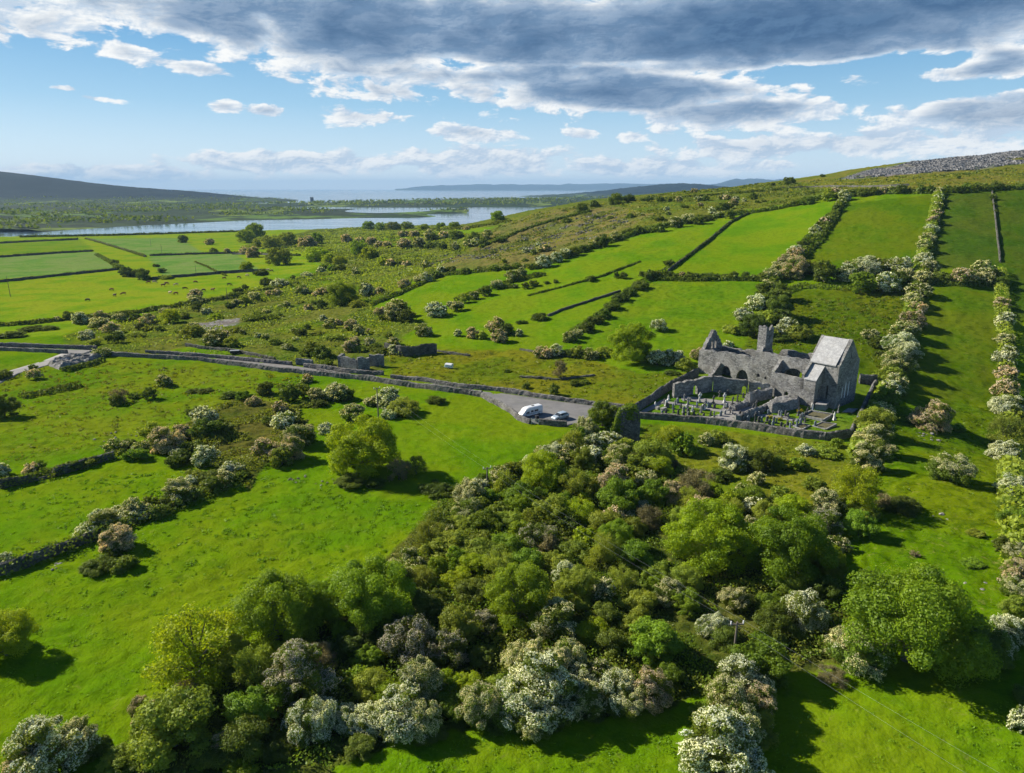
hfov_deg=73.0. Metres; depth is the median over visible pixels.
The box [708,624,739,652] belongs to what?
bush
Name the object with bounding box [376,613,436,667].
hawthorn bush
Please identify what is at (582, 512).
open tree
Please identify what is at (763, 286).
dark thorn bush
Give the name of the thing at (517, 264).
dark thorn bush
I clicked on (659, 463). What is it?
green bush
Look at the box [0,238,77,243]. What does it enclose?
stone wall
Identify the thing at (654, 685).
hawthorn bush
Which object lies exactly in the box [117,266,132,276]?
dark thorn bush
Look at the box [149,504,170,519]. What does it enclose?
scrub bush
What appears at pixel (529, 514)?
bush
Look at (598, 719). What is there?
dark thorn bush
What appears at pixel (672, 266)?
stone wall
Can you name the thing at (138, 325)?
dark thorn bush
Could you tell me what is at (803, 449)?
hawthorn bush
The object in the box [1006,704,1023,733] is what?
hawthorn bush
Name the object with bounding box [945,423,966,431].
green bush
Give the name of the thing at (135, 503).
hawthorn bush
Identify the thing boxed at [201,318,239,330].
limestone outcrop
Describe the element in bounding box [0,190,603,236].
sea
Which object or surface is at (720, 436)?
scrub bush
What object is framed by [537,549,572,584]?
scrub bush
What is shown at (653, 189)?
wooded headland
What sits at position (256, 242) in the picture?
leafy tree
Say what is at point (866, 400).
stone wall
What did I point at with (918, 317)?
hawthorn bush
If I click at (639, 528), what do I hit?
scrub bush
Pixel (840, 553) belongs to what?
green bush
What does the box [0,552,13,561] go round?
hawthorn bush
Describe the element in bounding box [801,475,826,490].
scrub bush
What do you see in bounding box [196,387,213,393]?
dark thorn bush
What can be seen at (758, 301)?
hawthorn bush
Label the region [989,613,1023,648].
hawthorn bush
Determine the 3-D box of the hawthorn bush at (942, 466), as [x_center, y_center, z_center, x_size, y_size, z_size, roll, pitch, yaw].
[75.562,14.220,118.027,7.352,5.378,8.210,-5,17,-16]
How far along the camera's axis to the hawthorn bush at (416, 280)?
347.72 m
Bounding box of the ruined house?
[337,353,383,369]
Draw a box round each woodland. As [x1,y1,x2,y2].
[0,194,471,228]
[203,194,635,205]
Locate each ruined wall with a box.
[672,375,712,397]
[713,375,748,394]
[731,400,748,410]
[732,402,767,420]
[744,387,772,405]
[748,381,769,391]
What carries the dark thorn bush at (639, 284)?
on the ground
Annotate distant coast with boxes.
[395,183,710,189]
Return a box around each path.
[640,398,667,411]
[659,400,727,412]
[681,396,737,405]
[712,406,754,419]
[756,414,796,421]
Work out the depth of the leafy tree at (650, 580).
87.96 m
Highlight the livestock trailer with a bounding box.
[445,363,452,368]
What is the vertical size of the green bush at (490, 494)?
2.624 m
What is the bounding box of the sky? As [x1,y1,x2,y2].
[0,0,1023,189]
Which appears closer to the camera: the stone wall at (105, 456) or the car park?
the stone wall at (105, 456)
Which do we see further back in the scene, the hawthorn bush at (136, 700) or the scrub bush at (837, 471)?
the scrub bush at (837, 471)
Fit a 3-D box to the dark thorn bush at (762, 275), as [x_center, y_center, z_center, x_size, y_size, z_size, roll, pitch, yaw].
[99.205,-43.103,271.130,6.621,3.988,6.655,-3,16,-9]
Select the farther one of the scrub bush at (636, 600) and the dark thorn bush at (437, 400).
the dark thorn bush at (437, 400)
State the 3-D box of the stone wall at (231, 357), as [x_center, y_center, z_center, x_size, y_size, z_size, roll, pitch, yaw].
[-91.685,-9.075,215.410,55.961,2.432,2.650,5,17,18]
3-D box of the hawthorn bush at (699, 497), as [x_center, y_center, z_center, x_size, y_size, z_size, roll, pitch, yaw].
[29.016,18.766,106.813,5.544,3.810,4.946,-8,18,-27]
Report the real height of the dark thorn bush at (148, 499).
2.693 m
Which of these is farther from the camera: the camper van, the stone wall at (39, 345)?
the stone wall at (39, 345)
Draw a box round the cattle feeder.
[229,350,239,353]
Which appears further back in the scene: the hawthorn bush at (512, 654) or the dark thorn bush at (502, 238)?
the dark thorn bush at (502, 238)
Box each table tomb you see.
[815,401,829,410]
[842,408,857,412]
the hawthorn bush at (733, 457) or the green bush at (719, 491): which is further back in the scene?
the hawthorn bush at (733, 457)
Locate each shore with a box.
[0,171,466,231]
[215,197,607,207]
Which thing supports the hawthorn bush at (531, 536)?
on the ground
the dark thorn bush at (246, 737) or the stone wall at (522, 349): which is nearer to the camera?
the dark thorn bush at (246, 737)
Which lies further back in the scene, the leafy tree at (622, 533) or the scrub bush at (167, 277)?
the scrub bush at (167, 277)
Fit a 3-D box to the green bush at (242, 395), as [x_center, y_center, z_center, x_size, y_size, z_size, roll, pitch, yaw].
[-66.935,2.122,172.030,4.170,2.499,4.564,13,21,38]
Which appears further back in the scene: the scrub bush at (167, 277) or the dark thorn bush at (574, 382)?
the scrub bush at (167, 277)
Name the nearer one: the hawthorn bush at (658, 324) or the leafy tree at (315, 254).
the hawthorn bush at (658, 324)
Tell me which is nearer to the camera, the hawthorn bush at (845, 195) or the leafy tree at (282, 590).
the leafy tree at (282, 590)
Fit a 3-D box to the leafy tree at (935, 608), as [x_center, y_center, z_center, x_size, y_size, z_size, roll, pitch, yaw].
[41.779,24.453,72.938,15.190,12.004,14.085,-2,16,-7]
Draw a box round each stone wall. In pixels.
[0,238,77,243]
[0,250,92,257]
[0,268,115,281]
[0,342,97,349]
[0,346,67,353]
[0,451,114,488]
[0,527,102,575]
[111,352,343,378]
[145,350,292,364]
[150,252,234,255]
[152,269,261,278]
[185,343,275,359]
[232,253,299,255]
[303,363,383,375]
[317,368,482,396]
[384,342,436,356]
[390,374,499,391]
[437,350,470,355]
[481,392,530,423]
[499,387,624,407]
[519,348,569,356]
[519,374,595,380]
[539,418,566,426]
[547,290,620,316]
[635,368,698,410]
[640,412,825,439]
[667,213,747,271]
[782,183,909,187]
[825,428,851,440]
[851,379,877,434]
[858,373,877,384]
[991,190,1000,262]
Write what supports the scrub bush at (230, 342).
on the ground
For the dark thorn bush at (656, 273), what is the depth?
284.36 m
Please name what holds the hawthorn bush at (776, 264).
on the ground
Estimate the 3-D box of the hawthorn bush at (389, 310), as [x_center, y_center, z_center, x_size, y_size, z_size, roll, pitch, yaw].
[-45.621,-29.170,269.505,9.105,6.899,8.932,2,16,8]
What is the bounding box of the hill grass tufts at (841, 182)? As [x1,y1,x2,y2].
[473,168,1023,263]
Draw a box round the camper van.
[519,403,542,416]
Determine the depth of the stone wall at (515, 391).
168.85 m
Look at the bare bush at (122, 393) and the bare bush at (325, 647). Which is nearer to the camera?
the bare bush at (325, 647)
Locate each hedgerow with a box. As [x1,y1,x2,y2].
[0,237,77,241]
[0,249,93,255]
[0,268,110,279]
[0,281,300,325]
[0,448,126,487]
[0,470,249,576]
[18,380,82,398]
[19,230,238,236]
[59,357,105,371]
[85,237,146,256]
[94,253,152,279]
[149,251,300,255]
[194,261,227,275]
[367,264,528,305]
[391,219,512,234]
[453,272,546,300]
[479,209,589,247]
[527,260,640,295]
[533,209,748,264]
[568,265,669,331]
[639,188,781,200]
[654,275,761,281]
[671,212,749,267]
[748,203,791,213]
[753,197,847,308]
[790,282,901,291]
[797,185,1023,204]
[846,189,944,457]
[930,280,997,286]
[992,267,1023,571]
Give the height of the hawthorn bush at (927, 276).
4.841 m
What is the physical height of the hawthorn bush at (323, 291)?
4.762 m
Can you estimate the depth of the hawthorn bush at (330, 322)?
260.27 m
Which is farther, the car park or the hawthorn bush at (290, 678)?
the car park
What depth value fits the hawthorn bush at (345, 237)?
745.85 m
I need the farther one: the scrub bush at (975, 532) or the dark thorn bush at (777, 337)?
the dark thorn bush at (777, 337)
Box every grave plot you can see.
[792,423,810,428]
[804,410,832,421]
[812,422,836,429]
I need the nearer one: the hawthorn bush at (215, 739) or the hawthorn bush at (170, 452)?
the hawthorn bush at (215, 739)
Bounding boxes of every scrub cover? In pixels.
[63,225,470,365]
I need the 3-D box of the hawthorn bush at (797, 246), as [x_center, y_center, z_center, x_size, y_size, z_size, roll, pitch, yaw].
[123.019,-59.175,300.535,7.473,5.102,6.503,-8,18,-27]
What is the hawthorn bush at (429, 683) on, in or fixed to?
on the ground
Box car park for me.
[483,391,596,425]
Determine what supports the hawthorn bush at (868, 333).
on the ground
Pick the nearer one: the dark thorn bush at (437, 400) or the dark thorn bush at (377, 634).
the dark thorn bush at (377, 634)
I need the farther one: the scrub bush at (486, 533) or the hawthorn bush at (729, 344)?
the hawthorn bush at (729, 344)
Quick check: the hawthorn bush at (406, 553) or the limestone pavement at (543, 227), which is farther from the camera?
the limestone pavement at (543, 227)
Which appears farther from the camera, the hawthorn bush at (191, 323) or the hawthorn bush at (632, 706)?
the hawthorn bush at (191, 323)
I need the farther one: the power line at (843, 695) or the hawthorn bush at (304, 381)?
the hawthorn bush at (304, 381)
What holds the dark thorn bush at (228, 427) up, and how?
on the ground
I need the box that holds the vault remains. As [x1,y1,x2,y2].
[767,394,799,412]
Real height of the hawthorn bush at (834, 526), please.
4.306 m
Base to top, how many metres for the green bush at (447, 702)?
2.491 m
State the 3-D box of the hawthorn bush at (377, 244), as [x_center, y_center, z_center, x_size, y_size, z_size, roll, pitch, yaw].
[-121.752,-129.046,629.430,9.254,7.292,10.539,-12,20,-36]
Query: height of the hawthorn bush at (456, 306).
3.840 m
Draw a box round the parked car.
[551,411,568,419]
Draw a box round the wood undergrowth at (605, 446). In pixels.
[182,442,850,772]
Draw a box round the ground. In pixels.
[0,154,1023,772]
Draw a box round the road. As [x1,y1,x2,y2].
[66,349,316,370]
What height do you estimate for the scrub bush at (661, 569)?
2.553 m
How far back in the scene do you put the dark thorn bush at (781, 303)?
224.27 m
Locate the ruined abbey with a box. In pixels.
[698,325,859,408]
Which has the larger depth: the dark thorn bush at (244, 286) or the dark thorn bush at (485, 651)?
the dark thorn bush at (244, 286)
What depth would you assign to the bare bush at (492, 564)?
90.13 m
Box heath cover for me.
[470,182,821,264]
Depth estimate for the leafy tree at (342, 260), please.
517.23 m
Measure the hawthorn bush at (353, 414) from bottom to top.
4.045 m
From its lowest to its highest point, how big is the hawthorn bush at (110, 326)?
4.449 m
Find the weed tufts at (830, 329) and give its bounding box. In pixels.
[745,295,998,606]
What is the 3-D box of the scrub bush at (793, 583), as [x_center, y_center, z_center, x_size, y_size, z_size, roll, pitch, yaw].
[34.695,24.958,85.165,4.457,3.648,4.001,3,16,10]
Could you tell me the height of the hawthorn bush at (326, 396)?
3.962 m
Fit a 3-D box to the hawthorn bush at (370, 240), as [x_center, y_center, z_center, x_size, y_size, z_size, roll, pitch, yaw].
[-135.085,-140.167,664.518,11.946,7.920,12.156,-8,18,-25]
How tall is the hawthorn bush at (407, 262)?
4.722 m
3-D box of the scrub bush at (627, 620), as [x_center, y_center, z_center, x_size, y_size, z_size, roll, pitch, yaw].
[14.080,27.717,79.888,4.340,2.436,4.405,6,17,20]
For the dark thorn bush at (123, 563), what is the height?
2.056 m
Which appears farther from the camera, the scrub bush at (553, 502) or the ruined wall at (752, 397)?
the ruined wall at (752, 397)
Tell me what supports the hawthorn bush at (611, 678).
on the ground
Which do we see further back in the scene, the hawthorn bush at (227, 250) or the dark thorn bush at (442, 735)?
the hawthorn bush at (227, 250)
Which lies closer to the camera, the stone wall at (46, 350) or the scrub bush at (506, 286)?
the stone wall at (46, 350)
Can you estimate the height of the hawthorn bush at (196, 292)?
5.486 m
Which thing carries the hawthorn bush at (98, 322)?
on the ground
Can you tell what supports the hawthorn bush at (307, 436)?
on the ground
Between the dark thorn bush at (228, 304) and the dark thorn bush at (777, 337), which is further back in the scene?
the dark thorn bush at (228, 304)
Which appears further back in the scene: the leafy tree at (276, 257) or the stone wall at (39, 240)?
the stone wall at (39, 240)
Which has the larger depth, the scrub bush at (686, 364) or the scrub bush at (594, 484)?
the scrub bush at (686, 364)
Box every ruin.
[295,358,313,364]
[610,402,640,440]
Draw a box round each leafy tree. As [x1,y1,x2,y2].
[0,607,40,659]
[156,308,180,323]
[205,633,251,680]
[225,568,323,655]
[235,229,255,242]
[238,261,253,269]
[244,222,266,237]
[252,238,261,246]
[260,235,280,247]
[265,247,291,265]
[276,232,297,245]
[302,247,329,261]
[304,579,346,631]
[311,232,324,243]
[321,252,334,262]
[324,412,401,479]
[325,280,359,304]
[326,552,415,644]
[332,256,347,264]
[350,239,367,254]
[358,247,378,259]
[361,221,374,228]
[374,222,387,229]
[385,222,402,229]
[401,221,413,228]
[417,224,429,229]
[426,556,450,576]
[435,222,445,227]
[445,546,465,569]
[448,221,460,226]
[481,559,551,632]
[490,211,504,220]
[508,493,534,513]
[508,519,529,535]
[520,447,569,492]
[553,565,600,610]
[555,459,566,469]
[596,517,633,555]
[606,320,656,361]
[646,575,661,591]
[660,496,768,578]
[739,501,839,589]
[839,561,1006,689]
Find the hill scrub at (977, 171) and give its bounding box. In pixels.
[795,167,1023,191]
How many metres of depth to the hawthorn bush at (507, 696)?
66.17 m
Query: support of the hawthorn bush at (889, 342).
on the ground
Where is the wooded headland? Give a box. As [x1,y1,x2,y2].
[521,183,725,197]
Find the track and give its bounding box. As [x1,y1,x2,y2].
[0,353,66,382]
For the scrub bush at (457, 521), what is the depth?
103.80 m
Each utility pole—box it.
[373,386,379,417]
[483,465,490,482]
[730,620,743,654]
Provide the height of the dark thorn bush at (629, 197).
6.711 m
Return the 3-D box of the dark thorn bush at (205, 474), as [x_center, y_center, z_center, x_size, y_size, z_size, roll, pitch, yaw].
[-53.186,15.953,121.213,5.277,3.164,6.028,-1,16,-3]
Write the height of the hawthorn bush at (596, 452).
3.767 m
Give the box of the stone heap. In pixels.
[918,432,940,440]
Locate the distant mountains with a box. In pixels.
[711,178,782,186]
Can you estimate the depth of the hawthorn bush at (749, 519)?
101.98 m
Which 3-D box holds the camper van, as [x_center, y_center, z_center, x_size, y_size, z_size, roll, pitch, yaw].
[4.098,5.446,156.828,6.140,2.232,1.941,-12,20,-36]
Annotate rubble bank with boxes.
[47,351,103,369]
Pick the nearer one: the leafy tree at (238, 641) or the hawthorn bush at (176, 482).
the leafy tree at (238, 641)
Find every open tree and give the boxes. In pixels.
[140,601,244,694]
[564,496,595,527]
[829,463,882,515]
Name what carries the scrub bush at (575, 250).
on the ground
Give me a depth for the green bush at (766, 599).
83.40 m
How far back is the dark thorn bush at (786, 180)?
573.14 m
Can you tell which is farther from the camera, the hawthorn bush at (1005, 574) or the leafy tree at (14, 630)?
the hawthorn bush at (1005, 574)
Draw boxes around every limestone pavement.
[420,211,627,264]
[839,149,1023,178]
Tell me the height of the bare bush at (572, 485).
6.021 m
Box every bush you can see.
[0,330,26,338]
[0,369,13,379]
[0,393,21,418]
[0,462,11,476]
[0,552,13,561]
[0,714,102,772]
[0,742,54,772]
[16,325,48,332]
[21,461,40,474]
[25,368,43,378]
[26,459,47,473]
[28,364,38,369]
[38,325,59,330]
[43,469,63,476]
[53,316,62,321]
[54,715,98,768]
[62,311,72,317]
[65,460,82,471]
[70,312,89,323]
[73,520,98,536]
[77,329,95,340]
[78,553,116,577]
[81,457,99,468]
[81,525,107,540]
[82,508,118,527]
[86,339,101,344]
[86,509,103,518]
[87,317,110,328]
[89,734,114,757]
[90,347,112,356]
[92,310,107,317]
[94,741,135,772]
[97,522,138,553]
[98,321,120,332]
[101,438,128,453]
[102,331,124,342]
[105,517,128,532]
[105,549,123,556]
[107,388,129,404]
[107,394,123,406]
[107,555,139,574]
[111,312,126,320]
[111,505,121,514]
[112,264,123,269]
[116,509,141,525]
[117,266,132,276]
[117,496,144,515]
[118,310,132,316]
[120,438,136,447]
[121,448,150,461]
[124,331,147,337]
[124,682,220,772]
[126,269,141,276]
[126,694,156,724]
[127,313,141,319]
[127,392,139,398]
[127,725,178,759]
[128,759,155,772]
[130,440,150,450]
[133,323,146,328]
[135,268,150,279]
[135,421,161,440]
[136,503,155,520]
[138,313,157,324]
[139,386,157,399]
[141,324,153,330]
[142,495,161,505]
[147,426,186,454]
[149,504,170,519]
[153,493,178,510]
[154,325,164,330]
[155,374,172,386]
[156,268,166,272]
[158,307,170,314]
[159,275,172,279]
[161,476,189,496]
[163,448,192,467]
[165,484,195,505]
[168,448,180,455]
[172,424,190,441]
[174,325,184,331]
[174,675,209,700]
[175,324,206,338]
[177,235,188,242]
[179,439,205,452]
[179,475,198,484]
[180,311,190,318]
[183,406,200,415]
[183,469,204,480]
[186,388,197,393]
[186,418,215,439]
[187,289,202,297]
[187,322,203,334]
[188,295,205,302]
[189,405,218,423]
[189,445,220,467]
[190,301,202,311]
[191,482,209,498]
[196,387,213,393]
[196,469,219,485]
[200,307,212,313]
[200,475,224,493]
[202,329,230,346]
[203,238,214,244]
[206,313,224,319]
[206,419,226,437]
[209,247,219,251]
[211,727,237,754]
[213,469,234,490]
[215,422,235,435]
[217,713,270,764]
[218,461,244,471]
[220,391,236,397]
[221,684,284,726]
[222,336,240,347]
[222,757,260,772]
[223,248,230,253]
[224,302,235,307]
[227,292,238,297]
[227,643,274,691]
[228,326,240,332]
[230,467,249,481]
[231,299,243,305]
[232,287,243,291]
[235,390,252,400]
[237,294,252,303]
[238,329,245,333]
[239,247,247,252]
[241,284,248,289]
[241,310,266,321]
[245,246,261,257]
[245,395,261,405]
[247,292,260,300]
[250,437,277,459]
[252,269,269,275]
[255,381,273,396]
[259,276,272,285]
[259,729,295,763]
[260,308,271,313]
[260,333,269,339]
[261,416,271,424]
[261,638,342,712]
[265,313,278,320]
[265,338,281,345]
[267,434,305,463]
[268,445,293,468]
[269,278,289,285]
[270,410,297,428]
[271,288,282,294]
[271,400,289,415]
[276,382,300,403]
[278,301,290,307]
[280,342,293,349]
[280,693,337,750]
[282,424,316,447]
[293,383,309,398]
[294,284,309,294]
[294,328,307,336]
[295,399,317,406]
[295,419,308,425]
[297,236,317,246]
[298,348,313,356]
[300,271,313,277]
[300,379,307,383]
[302,373,314,382]
[303,303,313,310]
[303,324,311,329]
[304,340,320,348]
[307,387,324,399]
[307,640,337,669]
[308,399,328,408]
[309,330,324,335]
[310,348,331,358]
[311,288,320,296]
[314,345,325,354]
[316,267,326,272]
[316,299,327,308]
[317,422,333,435]
[318,286,331,295]
[318,358,332,364]
[319,262,330,268]
[319,314,327,320]
[322,317,336,328]
[322,383,348,400]
[322,384,338,400]
[325,334,345,340]
[327,264,335,270]
[329,626,375,664]
[331,264,346,271]
[332,387,355,400]
[332,702,366,736]
[334,472,365,488]
[335,319,343,324]
[339,404,362,421]
[340,234,351,241]
[341,340,357,351]
[341,403,365,419]
[342,663,369,688]
[343,319,358,330]
[343,732,376,761]
[347,644,386,668]
[349,299,365,307]
[349,336,359,344]
[349,666,389,703]
[350,700,394,740]
[351,267,361,274]
[352,345,369,352]
[353,324,364,335]
[354,236,365,241]
[358,282,371,295]
[359,283,374,295]
[361,337,375,347]
[362,396,376,406]
[365,477,386,488]
[365,610,407,641]
[366,237,376,244]
[369,342,383,350]
[371,677,400,701]
[372,679,430,746]
[373,241,381,247]
[373,307,383,314]
[373,346,388,353]
[375,286,384,293]
[375,387,399,409]
[376,258,385,265]
[376,314,385,320]
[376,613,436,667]
[380,409,396,419]
[383,332,392,338]
[384,298,410,316]
[384,303,402,319]
[385,259,394,266]
[385,457,411,481]
[386,337,399,344]
[386,396,419,417]
[387,344,396,354]
[388,557,415,582]
[395,309,416,322]
[396,238,410,247]
[396,279,412,287]
[396,654,444,704]
[398,230,409,236]
[399,546,418,563]
[401,260,412,265]
[405,455,427,476]
[405,556,425,567]
[405,698,442,746]
[408,230,419,236]
[408,586,448,623]
[411,564,438,590]
[412,237,425,247]
[412,720,448,745]
[413,274,421,282]
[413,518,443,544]
[414,323,432,336]
[417,479,454,494]
[418,528,474,561]
[419,272,432,281]
[422,259,431,268]
[422,301,447,316]
[423,229,439,240]
[423,240,439,248]
[424,395,446,404]
[425,506,450,524]
[426,627,469,670]
[428,490,450,500]
[429,270,440,276]
[430,522,454,534]
[430,682,466,722]
[437,241,447,249]
[437,266,446,272]
[437,569,471,592]
[438,230,448,237]
[438,604,483,642]
[439,666,467,691]
[444,266,455,272]
[448,230,463,239]
[449,241,459,250]
[449,301,463,310]
[450,497,483,516]
[450,513,473,533]
[451,476,486,501]
[451,603,466,622]
[452,576,490,608]
[454,329,461,336]
[454,552,487,577]
[454,680,502,730]
[456,670,484,686]
[459,267,471,274]
[459,292,472,303]
[459,536,507,568]
[462,239,471,246]
[463,507,502,532]
[466,326,478,337]
[466,608,499,635]
[468,231,479,238]
[468,291,478,299]
[468,529,491,540]
[468,643,497,669]
[469,496,490,508]
[470,237,479,245]
[472,477,489,489]
[475,330,487,338]
[476,472,488,479]
[477,237,486,244]
[479,285,491,295]
[479,487,498,505]
[480,229,492,239]
[482,549,516,582]
[484,316,504,331]
[484,711,517,737]
[485,673,507,685]
[487,501,512,513]
[489,264,502,270]
[489,464,511,476]
[490,279,502,288]
[490,328,508,342]
[490,470,499,483]
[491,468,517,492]
[491,532,525,554]
[493,676,535,734]
[494,235,507,240]
[497,323,513,335]
[497,510,530,526]
[498,487,508,499]
[499,638,549,671]
[501,263,510,269]
[501,283,510,288]
[503,481,548,511]
[504,270,521,281]
[504,461,521,474]
[507,649,577,734]
[509,283,518,287]
[511,262,524,268]
[511,547,545,574]
[515,320,527,323]
[515,329,523,336]
[515,521,557,550]
[515,696,552,742]
[516,266,526,275]
[521,248,529,252]
[521,282,529,288]
[521,382,530,388]
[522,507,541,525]
[527,263,540,269]
[527,596,577,644]
[529,280,538,286]
[530,312,546,320]
[532,345,553,358]
[532,492,568,526]
[533,445,541,452]
[535,254,552,267]
[536,246,543,252]
[537,441,566,461]
[537,533,559,551]
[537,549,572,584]
[538,646,578,674]
[540,467,567,491]
[542,244,551,251]
[545,711,576,733]
[548,673,590,720]
[549,343,565,356]
[549,383,559,394]
[550,251,563,262]
[551,559,574,589]
[551,635,586,668]
[552,359,567,377]
[553,539,591,565]
[554,512,579,535]
[556,441,578,465]
[556,467,592,498]
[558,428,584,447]
[559,251,572,258]
[559,490,576,512]
[560,248,571,257]
[561,218,571,222]
[561,348,575,356]
[562,331,577,342]
[565,426,587,444]
[568,246,580,255]
[569,445,596,471]
[569,661,598,686]
[569,678,603,721]
[570,344,583,357]
[570,379,581,385]
[571,615,610,644]
[572,416,599,435]
[572,492,592,507]
[572,525,597,542]
[573,328,583,336]
[576,203,589,211]
[578,245,589,251]
[579,322,595,332]
[579,444,601,463]
[580,347,599,359]
[581,379,590,383]
[581,433,604,448]
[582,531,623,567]
[583,462,601,473]
[583,470,600,484]
[583,476,600,495]
[583,601,624,628]
[585,275,595,281]
[585,508,622,535]
[586,399,617,429]
[586,709,606,722]
[587,315,604,324]
[588,240,598,248]
[588,658,610,682]
[589,200,600,206]
[590,576,615,602]
[592,626,628,661]
[593,666,636,717]
[594,233,609,246]
[594,346,612,358]
[595,462,629,486]
[595,474,638,510]
[596,431,621,444]
[597,308,612,318]
[601,443,630,468]
[602,505,624,517]
[603,299,620,309]
[607,192,623,203]
[607,563,638,592]
[610,231,623,240]
[611,292,630,301]
[612,437,634,447]
[613,682,650,722]
[615,537,653,571]
[616,612,651,642]
[617,508,637,517]
[617,587,659,618]
[620,272,627,278]
[621,227,632,233]
[621,287,637,295]
[621,454,645,476]
[621,516,648,537]
[622,193,635,200]
[624,615,686,668]
[625,213,634,217]
[631,279,649,289]
[632,437,675,468]
[633,225,645,233]
[633,665,673,716]
[634,468,658,486]
[634,478,670,505]
[636,500,650,509]
[636,504,662,530]
[640,559,675,582]
[643,226,654,232]
[643,270,662,279]
[644,454,673,479]
[646,195,653,201]
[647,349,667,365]
[649,318,667,330]
[651,577,683,609]
[653,223,665,231]
[654,215,664,220]
[654,423,685,451]
[655,661,684,692]
[656,196,665,201]
[662,348,677,366]
[663,259,674,265]
[663,271,673,276]
[663,480,687,506]
[664,370,679,375]
[666,506,689,526]
[667,432,697,456]
[668,216,683,227]
[670,350,684,364]
[670,562,703,592]
[671,459,680,471]
[671,586,703,618]
[675,357,698,371]
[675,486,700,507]
[676,196,682,201]
[676,704,775,772]
[678,467,716,498]
[680,213,694,223]
[684,271,692,277]
[687,700,708,718]
[689,347,701,358]
[689,494,715,516]
[690,214,703,224]
[692,273,700,279]
[693,196,703,201]
[693,611,732,641]
[695,432,715,446]
[700,485,724,499]
[702,195,709,200]
[703,215,714,221]
[703,672,760,713]
[708,206,715,213]
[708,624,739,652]
[709,468,733,482]
[710,429,731,444]
[715,202,729,210]
[717,586,755,610]
[717,653,776,699]
[718,443,752,473]
[720,490,739,502]
[721,324,741,334]
[721,497,744,515]
[722,194,730,199]
[722,340,734,347]
[723,697,766,751]
[724,208,735,218]
[728,198,738,204]
[728,271,738,279]
[729,635,795,688]
[730,484,768,504]
[731,307,753,320]
[735,482,750,488]
[735,705,780,751]
[736,313,771,336]
[739,515,757,527]
[741,271,749,278]
[741,679,777,728]
[742,447,777,473]
[742,496,761,512]
[744,293,765,310]
[747,471,766,485]
[748,192,757,199]
[748,628,781,643]
[751,498,778,520]
[751,602,805,645]
[754,282,774,294]
[755,310,775,324]
[755,590,790,614]
[756,272,768,280]
[762,268,780,279]
[762,279,775,286]
[762,292,780,305]
[765,294,794,312]
[767,306,794,322]
[767,445,786,460]
[769,261,782,269]
[769,281,793,300]
[770,454,787,470]
[770,484,799,502]
[773,333,792,341]
[774,317,798,333]
[774,493,811,521]
[775,575,811,597]
[776,254,789,262]
[779,255,809,278]
[780,588,831,637]
[781,177,795,183]
[782,271,799,279]
[783,323,814,339]
[785,247,804,255]
[786,245,801,254]
[787,457,810,470]
[789,199,805,205]
[795,237,811,246]
[795,443,816,456]
[797,196,815,204]
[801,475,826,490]
[803,259,817,274]
[804,233,813,239]
[806,574,843,605]
[807,553,825,574]
[808,224,823,234]
[810,487,849,519]
[810,507,845,535]
[811,550,848,579]
[812,443,839,458]
[813,259,844,283]
[815,221,825,225]
[817,664,849,688]
[819,216,831,221]
[821,188,837,201]
[824,539,846,563]
[824,623,898,683]
[824,625,859,660]
[826,535,853,554]
[828,438,843,447]
[830,467,860,488]
[831,187,841,196]
[832,204,843,210]
[835,263,857,281]
[837,189,853,200]
[841,259,862,272]
[842,508,880,539]
[847,188,859,196]
[847,271,877,293]
[847,502,882,519]
[850,423,898,454]
[850,441,891,472]
[852,407,899,438]
[856,188,871,196]
[856,255,881,274]
[859,328,880,338]
[866,337,883,347]
[868,186,879,195]
[870,386,900,410]
[871,366,907,385]
[871,401,896,416]
[873,492,891,508]
[874,350,885,354]
[875,271,901,291]
[876,257,895,273]
[876,443,893,459]
[879,186,887,193]
[880,331,919,350]
[880,348,920,374]
[880,380,905,397]
[880,495,923,517]
[885,329,898,335]
[885,372,909,395]
[886,256,913,270]
[888,270,911,282]
[889,320,921,337]
[895,184,908,193]
[895,341,924,362]
[896,267,914,275]
[896,310,927,327]
[900,292,923,304]
[902,281,934,297]
[907,398,956,434]
[908,550,920,556]
[909,301,928,311]
[911,270,934,283]
[913,252,934,262]
[915,239,935,251]
[916,184,926,193]
[918,232,937,241]
[920,259,941,272]
[921,223,939,231]
[924,451,978,486]
[926,186,935,193]
[926,215,939,223]
[929,209,944,215]
[930,201,944,207]
[933,187,944,193]
[933,194,944,199]
[933,271,951,281]
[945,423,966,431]
[950,267,979,282]
[951,185,963,192]
[959,556,987,568]
[960,622,1020,671]
[961,183,971,191]
[964,528,986,537]
[970,259,1000,274]
[971,183,981,190]
[975,271,997,282]
[981,183,992,190]
[984,414,1023,445]
[984,439,1023,459]
[987,395,1023,413]
[989,193,998,199]
[989,382,1019,396]
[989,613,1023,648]
[990,344,1019,366]
[990,633,1018,661]
[991,180,1005,188]
[991,534,1009,551]
[992,297,1012,308]
[992,333,1016,345]
[992,365,1019,381]
[992,472,1023,495]
[993,276,1009,287]
[993,311,1016,326]
[994,271,1005,276]
[994,505,1023,529]
[995,460,1023,474]
[996,378,1020,396]
[996,495,1023,508]
[997,571,1022,582]
[997,594,1023,619]
[998,557,1023,578]
[998,575,1023,597]
[1001,540,1023,560]
[1003,407,1023,421]
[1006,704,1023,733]
[1007,531,1023,543]
[1011,683,1023,704]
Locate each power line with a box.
[743,629,964,772]
[745,621,993,769]

